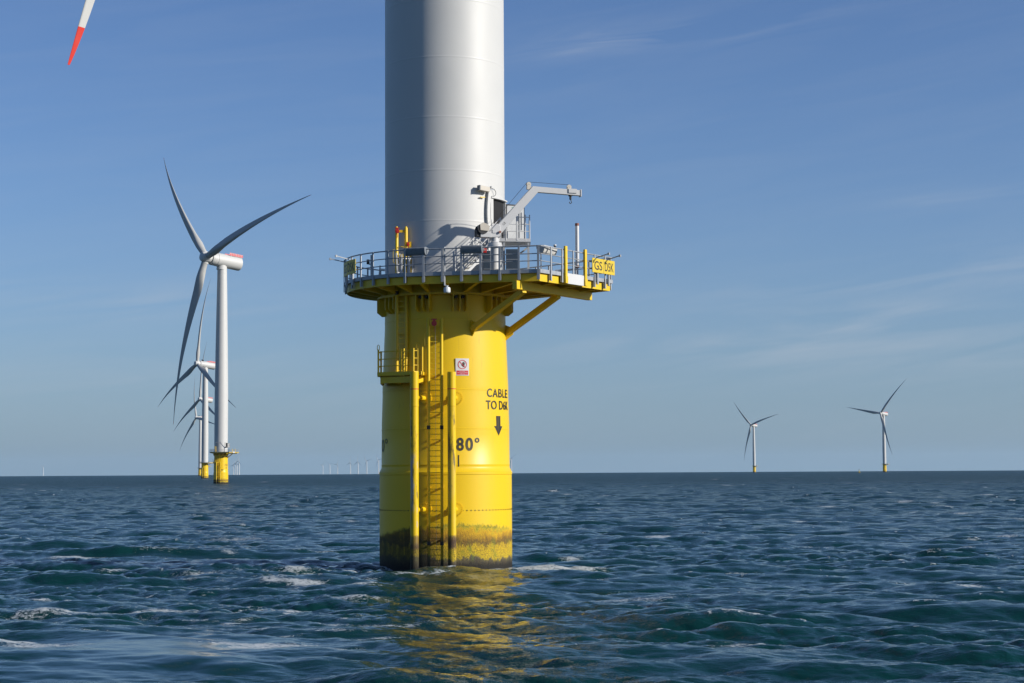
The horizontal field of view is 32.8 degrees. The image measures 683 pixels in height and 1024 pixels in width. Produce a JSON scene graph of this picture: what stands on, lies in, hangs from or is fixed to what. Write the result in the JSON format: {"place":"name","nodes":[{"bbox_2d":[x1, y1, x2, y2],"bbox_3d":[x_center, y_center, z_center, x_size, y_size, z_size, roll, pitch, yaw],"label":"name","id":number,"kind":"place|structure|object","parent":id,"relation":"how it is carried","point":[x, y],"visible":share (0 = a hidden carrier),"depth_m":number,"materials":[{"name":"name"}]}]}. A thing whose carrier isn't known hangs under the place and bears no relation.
{"place":"outdoors","nodes":[
{"label":"outdoors","id":0,"kind":"place"},
{"bbox_2d":[401,254,408,272],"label":"access gate","id":1,"kind":"structure","parent":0,"point":[403,265],"depth_m":85.01,"materials":[{"name":"white metal"}]},
{"bbox_2d":[0,470,1023,682],"bbox_3d":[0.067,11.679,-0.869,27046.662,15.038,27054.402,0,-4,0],"label":"sea","id":2,"kind":"structure","parent":0,"point":[799,577],"depth_m":74.31,"materials":[{"name":"teal liquid"}]},
{"bbox_2d":[175,343,213,466],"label":"wind turbine","id":3,"kind":"object","parent":2,"relation":"in","point":[210,399],"visible":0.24,"depth_m":2312.31,"materials":[{"name":"white paint"}]},
{"bbox_2d":[159,282,234,478],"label":"wind turbine","id":4,"kind":"object","parent":2,"relation":"in","point":[203,366],"visible":0.96,"depth_m":1564.03,"materials":[{"name":"white paint"}]},
{"bbox_2d":[181,381,213,475],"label":"wind turbine","id":5,"kind":"object","parent":2,"relation":"in","point":[198,417],"visible":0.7,"depth_m":3073.88,"materials":[{"name":"white paint"}]},
{"bbox_2d":[164,161,309,483],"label":"wind turbine","id":6,"kind":"object","parent":2,"relation":"in","point":[213,256],"visible":1,"depth_m":789.92,"materials":[{"name":"white paint"}]},
{"bbox_2d":[68,0,612,570],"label":"wind turbine","id":7,"kind":"object","parent":2,"relation":"in","point":[444,484],"visible":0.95,"depth_m":85.41,"materials":[{"name":"white paint"}]},
{"bbox_2d":[329,258,347,287],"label":"identification sign","id":8,"kind":"object","parent":7,"relation":"attached to","point":[345,270],"visible":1,"depth_m":86.46,"materials":[{"name":"metal"}]},
{"bbox_2d":[335,255,355,285],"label":"identification sign","id":9,"kind":"object","parent":7,"relation":"attached to","point":[351,266],"visible":1,"depth_m":85.45,"materials":[{"name":"metal"}]},
{"bbox_2d":[367,255,371,275],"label":"deck camera","id":10,"kind":"object","parent":7,"relation":"on","point":[369,263],"visible":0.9,"depth_m":89.60,"materials":[{"name":"metal"}]},
{"bbox_2d":[396,253,400,272],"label":"access gate","id":11,"kind":"structure","parent":7,"relation":"on","point":[399,262],"depth_m":84.88,"materials":[{"name":"white metal"}]},
{"bbox_2d":[409,258,412,272],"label":"access gate","id":12,"kind":"structure","parent":7,"relation":"on","point":[410,265],"depth_m":85.17,"materials":[{"name":"white metal"}]},
{"bbox_2d":[404,247,428,272],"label":"equipment cover","id":13,"kind":"object","parent":7,"relation":"on","point":[415,251],"visible":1,"depth_m":83.18,"materials":[{"name":"metal"}]},
{"bbox_2d":[431,319,436,330],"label":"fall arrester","id":14,"kind":"object","parent":7,"relation":"hanging from","point":[434,323],"visible":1,"depth_m":83.70,"materials":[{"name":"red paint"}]},
{"bbox_2d":[444,247,449,292],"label":"marine lantern","id":15,"kind":"object","parent":7,"relation":"attached to","point":[446,288],"visible":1,"depth_m":82.79,"materials":[{"name":"grey paint"}]},
{"bbox_2d":[455,358,468,375],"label":"prohibition sign","id":16,"kind":"object","parent":7,"relation":"attached to","point":[462,366],"visible":1,"depth_m":84.72,"materials":[{"name":"white plastic"}]},
{"bbox_2d":[461,245,483,270],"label":"equipment cover","id":17,"kind":"object","parent":7,"relation":"on","point":[469,249],"visible":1,"depth_m":82.55,"materials":[{"name":"metal"}]},
{"bbox_2d":[477,185,495,197],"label":"tower floodlight","id":18,"kind":"object","parent":7,"relation":"attached to","point":[483,188],"visible":1,"depth_m":85.78,"materials":[{"name":"metal"}]},
{"bbox_2d":[483,251,490,269],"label":"winch cabinet","id":19,"kind":"object","parent":7,"relation":"on","point":[487,266],"visible":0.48,"depth_m":84.38,"materials":[{"name":"metal"}]},
{"bbox_2d":[455,214,530,270],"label":"stairs","id":20,"kind":"structure","parent":7,"relation":"on","point":[506,241],"depth_m":85.16,"materials":[{"name":"white metal"}]},
{"bbox_2d":[506,249,517,269],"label":"switch cabinet","id":21,"kind":"object","parent":7,"relation":"on","point":[511,265],"visible":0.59,"depth_m":84.83,"materials":[{"name":"metal"}]},
{"bbox_2d":[506,204,524,237],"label":"door leaf","id":22,"kind":"structure","parent":7,"relation":"in","point":[510,227],"depth_m":87.82,"materials":[{"name":"grey paint"}]},
{"bbox_2d":[475,182,581,269],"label":"davit crane","id":23,"kind":"object","parent":7,"relation":"on","point":[493,233],"visible":0.94,"depth_m":83.45,"materials":[{"name":"white paint"}]},
{"bbox_2d":[536,245,556,268],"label":"equipment cover","id":24,"kind":"object","parent":7,"relation":"on","point":[545,250],"visible":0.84,"depth_m":82.64,"materials":[{"name":"metal"}]},
{"bbox_2d":[555,223,578,273],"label":"antenna mast","id":25,"kind":"object","parent":7,"relation":"on","point":[576,243],"visible":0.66,"depth_m":85.92,"materials":[{"name":"white metal"}]},
{"bbox_2d":[592,253,620,285],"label":"identification sign","id":26,"kind":"object","parent":7,"relation":"attached to","point":[607,266],"visible":1,"depth_m":85.94,"materials":[{"name":"metal"}]},
{"bbox_2d":[735,404,776,471],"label":"wind turbine","id":27,"kind":"object","parent":2,"relation":"in","point":[754,425],"visible":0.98,"depth_m":3790.16,"materials":[{"name":"white paint"}]},
{"bbox_2d":[848,383,902,471],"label":"wind turbine","id":28,"kind":"object","parent":2,"relation":"in","point":[882,417],"visible":1,"depth_m":3050.93,"materials":[{"name":"white paint"}]},
{"bbox_2d":[0,0,1023,475],"label":"sky","id":29,"kind":"structure","parent":0,"point":[812,211],"materials":[{"name":"blue"}]}
]}

